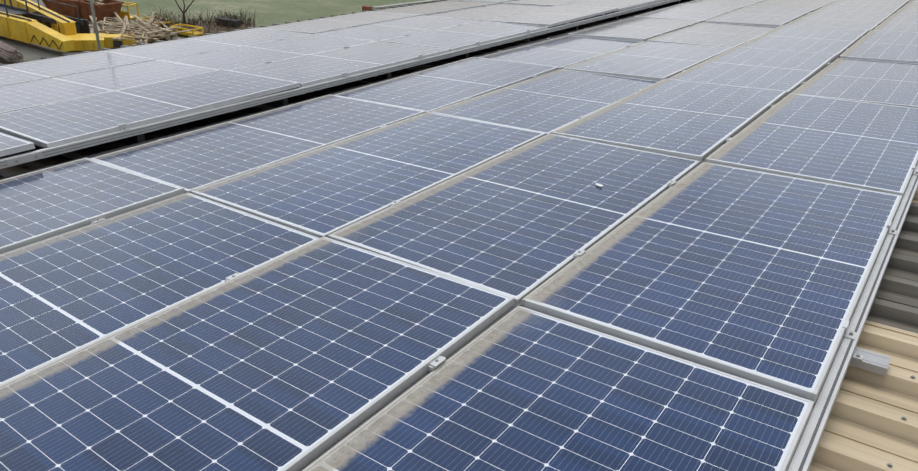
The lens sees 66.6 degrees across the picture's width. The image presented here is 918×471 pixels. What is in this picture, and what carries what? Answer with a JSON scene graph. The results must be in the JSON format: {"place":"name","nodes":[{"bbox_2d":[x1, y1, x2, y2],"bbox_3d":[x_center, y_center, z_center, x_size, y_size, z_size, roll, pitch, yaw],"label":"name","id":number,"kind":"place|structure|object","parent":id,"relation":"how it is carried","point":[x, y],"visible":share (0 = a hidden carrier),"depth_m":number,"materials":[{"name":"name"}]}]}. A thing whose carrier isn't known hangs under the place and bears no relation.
{"place":"outdoors","nodes":[
{"label":"outdoors","id":0,"kind":"place"},
{"bbox_2d":[0,0,74,51],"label":"boom","id":1,"kind":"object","parent":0,"point":[14,25],"depth_m":32.42,"materials":[{"name":"metal"}]},
{"bbox_2d":[0,0,423,60],"bbox_3d":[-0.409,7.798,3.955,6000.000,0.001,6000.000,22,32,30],"label":"ground","id":2,"kind":"structure","parent":0,"point":[270,12],"depth_m":44.02,"materials":[{"name":"green plant"}]},
{"bbox_2d":[0,41,23,64],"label":"log","id":3,"kind":"object","parent":2,"relation":"on","point":[9,54],"visible":1,"depth_m":29.22,"materials":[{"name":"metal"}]},
{"bbox_2d":[22,0,89,33],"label":"cable ladder platform","id":4,"kind":"structure","parent":2,"relation":"on","point":[82,26],"depth_m":34.32,"materials":[{"name":"metal"}]},
{"bbox_2d":[0,0,134,50],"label":"boom","id":5,"kind":"object","parent":2,"relation":"on","point":[84,41],"visible":0.48,"depth_m":33.50,"materials":[{"name":"metal"}]},
{"bbox_2d":[42,0,93,18],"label":"skip","id":6,"kind":"object","parent":2,"relation":"on","point":[69,11],"visible":0.56,"depth_m":38.12,"materials":[{"name":"orange metal"}]},
{"bbox_2d":[90,0,100,50],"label":"pole","id":7,"kind":"object","parent":2,"relation":"on","point":[95,26],"depth_m":29.22,"materials":[{"name":"grey metal"}]},
{"bbox_2d":[76,0,123,21],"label":"skip","id":8,"kind":"object","parent":2,"relation":"on","point":[104,8],"visible":0.79,"depth_m":37.95,"materials":[{"name":"orange metal"}]},
{"bbox_2d":[119,2,138,19],"bbox_3d":[-18.880,-12.667,39.463,1.170,0.835,0.870,10,28,10],"label":"stillage","id":9,"kind":"object","parent":2,"relation":"on","point":[122,14],"visible":0.54,"depth_m":39.17,"materials":[{"name":"yellow metal"}]},
{"bbox_2d":[89,11,191,45],"bbox_3d":[-16.177,-10.480,35.891,7.978,1.096,5.227,22,32,30],"label":"timber heap","id":10,"kind":"object","parent":2,"relation":"on","point":[144,30],"visible":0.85,"depth_m":35.43,"materials":[{"name":"brown wood"}]},
{"bbox_2d":[138,17,173,29],"bbox_3d":[-16.380,-11.441,37.873,1.670,0.485,0.970,19,31,25],"label":"stillage","id":11,"kind":"object","parent":2,"relation":"on","point":[144,18],"visible":0.21,"depth_m":37.71,"materials":[{"name":"yellow metal"}]},
{"bbox_2d":[175,0,193,21],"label":"bare tree","id":12,"kind":"object","parent":2,"relation":"on","point":[184,10],"visible":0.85,"depth_m":38.13,"materials":[{"name":"brown plant"}]},
{"bbox_2d":[169,24,203,35],"bbox_3d":[-14.457,-10.873,37.130,1.470,0.435,0.870,13,29,15],"label":"stillage","id":13,"kind":"object","parent":2,"relation":"on","point":[193,32],"visible":0.75,"depth_m":37.02,"materials":[{"name":"yellow metal"}]},
{"bbox_2d":[142,7,257,33],"bbox_3d":[-13.978,-11.910,38.310,6.439,1.262,3.863,-7,30,-21],"label":"scrub thicket","id":14,"kind":"object","parent":2,"relation":"on","point":[209,26],"visible":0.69,"depth_m":38.42,"materials":[{"name":"brown plant"}]},
{"bbox_2d":[215,17,241,27],"bbox_3d":[-12.858,-11.826,39.086,1.360,0.540,0.560,13,29,15],"label":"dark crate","id":15,"kind":"object","parent":2,"relation":"on","point":[226,22],"visible":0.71,"depth_m":38.84,"materials":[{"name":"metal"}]},
{"bbox_2d":[362,5,371,10],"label":"rusty box","id":16,"kind":"object","parent":2,"relation":"on","point":[366,8],"visible":0.64,"depth_m":46.17,"materials":[{"name":"orange metal"}]},
{"bbox_2d":[372,0,439,9],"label":"concrete kerb","id":17,"kind":"structure","parent":2,"relation":"on","point":[387,6],"depth_m":48.62,"materials":[{"name":"concrete"}]},
{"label":"hall walls","id":18,"kind":"object","parent":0,"visible":0},
{"bbox_2d":[0,0,917,470],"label":"mounting rail","id":19,"kind":"object","parent":18,"relation":"on","point":[868,428],"visible":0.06,"depth_m":2.48,"materials":[{"name":"grey metal"}]},
{"bbox_2d":[0,0,694,179],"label":"rail clamps","id":20,"kind":"object","parent":19,"relation":"attached to","point":[138,131],"visible":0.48,"depth_m":5.43,"materials":[{"name":"metal"}]},
{"bbox_2d":[0,132,34,156],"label":"solar panel","id":21,"kind":"object","parent":20,"relation":"on","point":[9,144],"visible":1,"depth_m":4.13,"materials":[{"name":"grey glass"}]},
{"bbox_2d":[0,51,155,85],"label":"solar panel","id":22,"kind":"object","parent":20,"relation":"on","point":[16,73],"visible":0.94,"depth_m":6.56,"materials":[{"name":"grey glass"}]},
{"bbox_2d":[0,60,218,113],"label":"solar panel","id":23,"kind":"object","parent":20,"relation":"on","point":[24,95],"visible":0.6,"depth_m":5.80,"materials":[{"name":"grey glass"}]},
{"bbox_2d":[0,69,299,147],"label":"solar panel","id":24,"kind":"object","parent":20,"relation":"on","point":[61,123],"visible":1,"depth_m":5.03,"materials":[{"name":"grey glass"}]},
{"bbox_2d":[105,28,309,59],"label":"solar panel","id":25,"kind":"object","parent":20,"relation":"on","point":[185,46],"visible":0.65,"depth_m":7.72,"materials":[{"name":"grey glass"}]},
{"bbox_2d":[161,34,375,69],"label":"solar panel","id":26,"kind":"object","parent":20,"relation":"on","point":[246,55],"visible":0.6,"depth_m":7.16,"materials":[{"name":"grey glass"}]},
{"bbox_2d":[230,41,449,86],"bbox_3d":[-1.090,-1.674,6.709,1.002,0.035,2.008,16,29,33],"label":"solar panel","id":27,"kind":"object","parent":20,"relation":"on","point":[314,68],"visible":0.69,"depth_m":6.57,"materials":[{"name":"grey glass"}]},
{"bbox_2d":[261,11,419,33],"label":"solar panel","id":28,"kind":"object","parent":20,"relation":"on","point":[320,25],"visible":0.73,"depth_m":9.19,"materials":[{"name":"grey glass"}]},
{"bbox_2d":[316,15,478,40],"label":"solar panel","id":29,"kind":"object","parent":20,"relation":"on","point":[392,28],"visible":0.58,"depth_m":8.66,"materials":[{"name":"grey glass"}]},
{"bbox_2d":[370,0,499,15],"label":"solar panel","id":30,"kind":"object","parent":20,"relation":"on","point":[436,7],"visible":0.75,"depth_m":10.70,"materials":[{"name":"grey glass"}]},
{"bbox_2d":[379,21,547,51],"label":"solar panel","id":31,"kind":"object","parent":20,"relation":"on","point":[458,37],"visible":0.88,"depth_m":8.05,"materials":[{"name":"grey glass"}]},
{"bbox_2d":[454,0,513,2],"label":"solar panel","id":32,"kind":"object","parent":20,"relation":"on","point":[500,1],"visible":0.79,"depth_m":11.50,"materials":[{"name":"grey glass"}]},
{"bbox_2d":[424,3,550,20],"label":"solar panel","id":33,"kind":"object","parent":20,"relation":"on","point":[481,13],"visible":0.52,"depth_m":10.14,"materials":[{"name":"grey glass"}]},
{"bbox_2d":[502,0,583,5],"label":"solar panel","id":34,"kind":"object","parent":20,"relation":"on","point":[544,2],"visible":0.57,"depth_m":11.21,"materials":[{"name":"grey glass"}]},
{"bbox_2d":[483,5,617,26],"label":"solar panel","id":35,"kind":"object","parent":20,"relation":"on","point":[551,16],"visible":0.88,"depth_m":9.52,"materials":[{"name":"grey glass"}]},
{"bbox_2d":[564,0,663,10],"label":"solar panel","id":36,"kind":"object","parent":20,"relation":"on","point":[620,5],"visible":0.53,"depth_m":10.86,"materials":[{"name":"grey glass"}]},
{"bbox_2d":[90,3,917,470],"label":"rail clamps","id":37,"kind":"object","parent":19,"relation":"attached to","point":[848,353],"visible":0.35,"depth_m":2.34,"materials":[{"name":"metal"}]},
{"bbox_2d":[0,158,184,253],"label":"solar panel","id":38,"kind":"object","parent":37,"relation":"on","point":[43,204],"visible":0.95,"depth_m":3.59,"materials":[{"name":"blue glass"}]},
{"bbox_2d":[0,192,318,385],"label":"solar panel","id":39,"kind":"object","parent":37,"relation":"on","point":[64,294],"visible":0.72,"depth_m":2.87,"materials":[{"name":"blue glass"}]},
{"bbox_2d":[0,237,514,470],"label":"solar panel","id":40,"kind":"object","parent":37,"relation":"on","point":[298,359],"visible":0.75,"depth_m":2.19,"materials":[{"name":"blue glass"}]},
{"bbox_2d":[90,94,425,192],"bbox_3d":[-1.245,-0.678,4.717,1.002,0.035,2.008,16,29,33],"label":"solar panel","id":41,"kind":"object","parent":37,"relation":"on","point":[189,162],"visible":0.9,"depth_m":4.54,"materials":[{"name":"blue glass"}]},
{"bbox_2d":[191,112,545,237],"bbox_3d":[-0.420,-0.440,4.163,1.002,0.038,2.008,16,29,33],"label":"solar panel","id":42,"kind":"object","parent":37,"relation":"on","point":[325,191],"visible":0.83,"depth_m":3.94,"materials":[{"name":"blue glass"}]},
{"bbox_2d":[335,57,558,111],"bbox_3d":[-0.042,-1.365,6.208,1.002,0.035,2.008,16,30,33],"label":"solar panel","id":43,"kind":"object","parent":37,"relation":"on","point":[434,88],"visible":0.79,"depth_m":6.07,"materials":[{"name":"grey glass"}]},
{"bbox_2d":[328,133,699,304],"bbox_3d":[0.408,-0.202,3.613,1.002,0.035,2.008,17,29,33],"label":"solar panel","id":44,"kind":"object","parent":37,"relation":"on","point":[520,223],"visible":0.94,"depth_m":3.37,"materials":[{"name":"blue glass"}]},
{"bbox_2d":[431,69,658,134],"bbox_3d":[0.780,-1.115,5.654,1.002,0.036,2.008,17,29,33],"label":"solar panel","id":45,"kind":"object","parent":37,"relation":"on","point":[548,103],"visible":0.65,"depth_m":5.50,"materials":[{"name":"blue glass"}]},
{"bbox_2d":[302,306,813,470],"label":"solar panel","id":46,"kind":"object","parent":37,"relation":"on","point":[519,388],"visible":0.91,"depth_m":1.98,"materials":[{"name":"blue glass"}]},
{"bbox_2d":[480,35,640,68],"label":"solar panel","id":47,"kind":"object","parent":37,"relation":"on","point":[563,51],"visible":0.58,"depth_m":7.61,"materials":[{"name":"grey glass"}]},
{"bbox_2d":[568,17,701,41],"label":"solar panel","id":48,"kind":"object","parent":37,"relation":"on","point":[637,29],"visible":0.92,"depth_m":9.00,"materials":[{"name":"grey glass"}]},
{"bbox_2d":[562,41,732,80],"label":"solar panel","id":49,"kind":"object","parent":37,"relation":"on","point":[653,61],"visible":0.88,"depth_m":6.96,"materials":[{"name":"grey glass"}]},
{"bbox_2d":[551,78,786,161],"bbox_3d":[1.608,-0.899,5.095,1.002,0.038,2.008,15,29,33],"label":"solar panel","id":50,"kind":"object","parent":37,"relation":"on","point":[698,121],"visible":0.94,"depth_m":4.89,"materials":[{"name":"blue glass"}]},
{"bbox_2d":[634,3,744,21],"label":"solar panel","id":51,"kind":"object","parent":37,"relation":"on","point":[693,11],"visible":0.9,"depth_m":10.57,"materials":[{"name":"grey glass"}]},
{"bbox_2d":[646,22,776,46],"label":"solar panel","id":52,"kind":"object","parent":37,"relation":"on","point":[718,34],"visible":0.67,"depth_m":8.51,"materials":[{"name":"grey glass"}]},
{"bbox_2d":[522,162,901,403],"bbox_3d":[1.230,0.033,3.052,1.002,0.035,2.008,16,29,33],"label":"solar panel","id":53,"kind":"object","parent":37,"relation":"on","point":[759,277],"visible":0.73,"depth_m":2.74,"materials":[{"name":"blue glass"}]},
{"bbox_2d":[688,0,765,6],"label":"solar panel","id":54,"kind":"object","parent":37,"relation":"on","point":[745,3],"visible":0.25,"depth_m":11.78,"materials":[{"name":"grey glass"}]},
{"bbox_2d":[668,47,836,95],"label":"solar panel","id":55,"kind":"object","parent":37,"relation":"on","point":[788,71],"visible":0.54,"depth_m":6.47,"materials":[{"name":"grey glass"}]},
{"bbox_2d":[704,6,814,26],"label":"solar panel","id":56,"kind":"object","parent":37,"relation":"on","point":[765,16],"visible":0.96,"depth_m":9.96,"materials":[{"name":"grey glass"}]},
{"bbox_2d":[750,0,835,10],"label":"solar panel","id":57,"kind":"object","parent":37,"relation":"on","point":[811,4],"visible":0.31,"depth_m":11.38,"materials":[{"name":"grey glass"}]},
{"bbox_2d":[737,25,868,57],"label":"solar panel","id":58,"kind":"object","parent":37,"relation":"on","point":[834,40],"visible":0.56,"depth_m":7.98,"materials":[{"name":"grey glass"}]},
{"bbox_2d":[705,93,917,197],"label":"solar panel","id":59,"kind":"object","parent":37,"relation":"on","point":[864,145],"visible":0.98,"depth_m":4.30,"materials":[{"name":"blue glass"}]},
{"bbox_2d":[785,10,891,31],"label":"solar panel","id":60,"kind":"object","parent":37,"relation":"on","point":[845,19],"visible":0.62,"depth_m":9.53,"materials":[{"name":"grey glass"}]},
{"bbox_2d":[792,58,917,107],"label":"solar panel","id":61,"kind":"object","parent":37,"relation":"on","point":[883,82],"visible":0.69,"depth_m":5.89,"materials":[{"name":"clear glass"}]},
{"bbox_2d":[818,0,908,14],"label":"solar panel","id":62,"kind":"object","parent":37,"relation":"on","point":[882,6],"visible":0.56,"depth_m":10.90,"materials":[{"name":"grey glass"}]},
{"bbox_2d":[839,30,917,63],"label":"solar panel","id":63,"kind":"object","parent":37,"relation":"on","point":[890,46],"visible":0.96,"depth_m":7.39,"materials":[{"name":"grey glass"}]},
{"bbox_2d":[874,14,917,32],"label":"solar panel","id":64,"kind":"object","parent":37,"relation":"on","point":[902,22],"visible":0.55,"depth_m":9.05,"materials":[{"name":"grey glass"}]},
{"bbox_2d":[894,1,917,14],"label":"solar panel","id":65,"kind":"object","parent":37,"relation":"on","point":[910,7],"visible":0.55,"depth_m":10.51,"materials":[{"name":"grey glass"}]},
{"bbox_2d":[887,375,914,467],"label":"roof screws","id":66,"kind":"object","parent":19,"relation":"in","point":[889,465],"depth_m":2.09,"materials":[{"name":"grey metal"}]}
]}

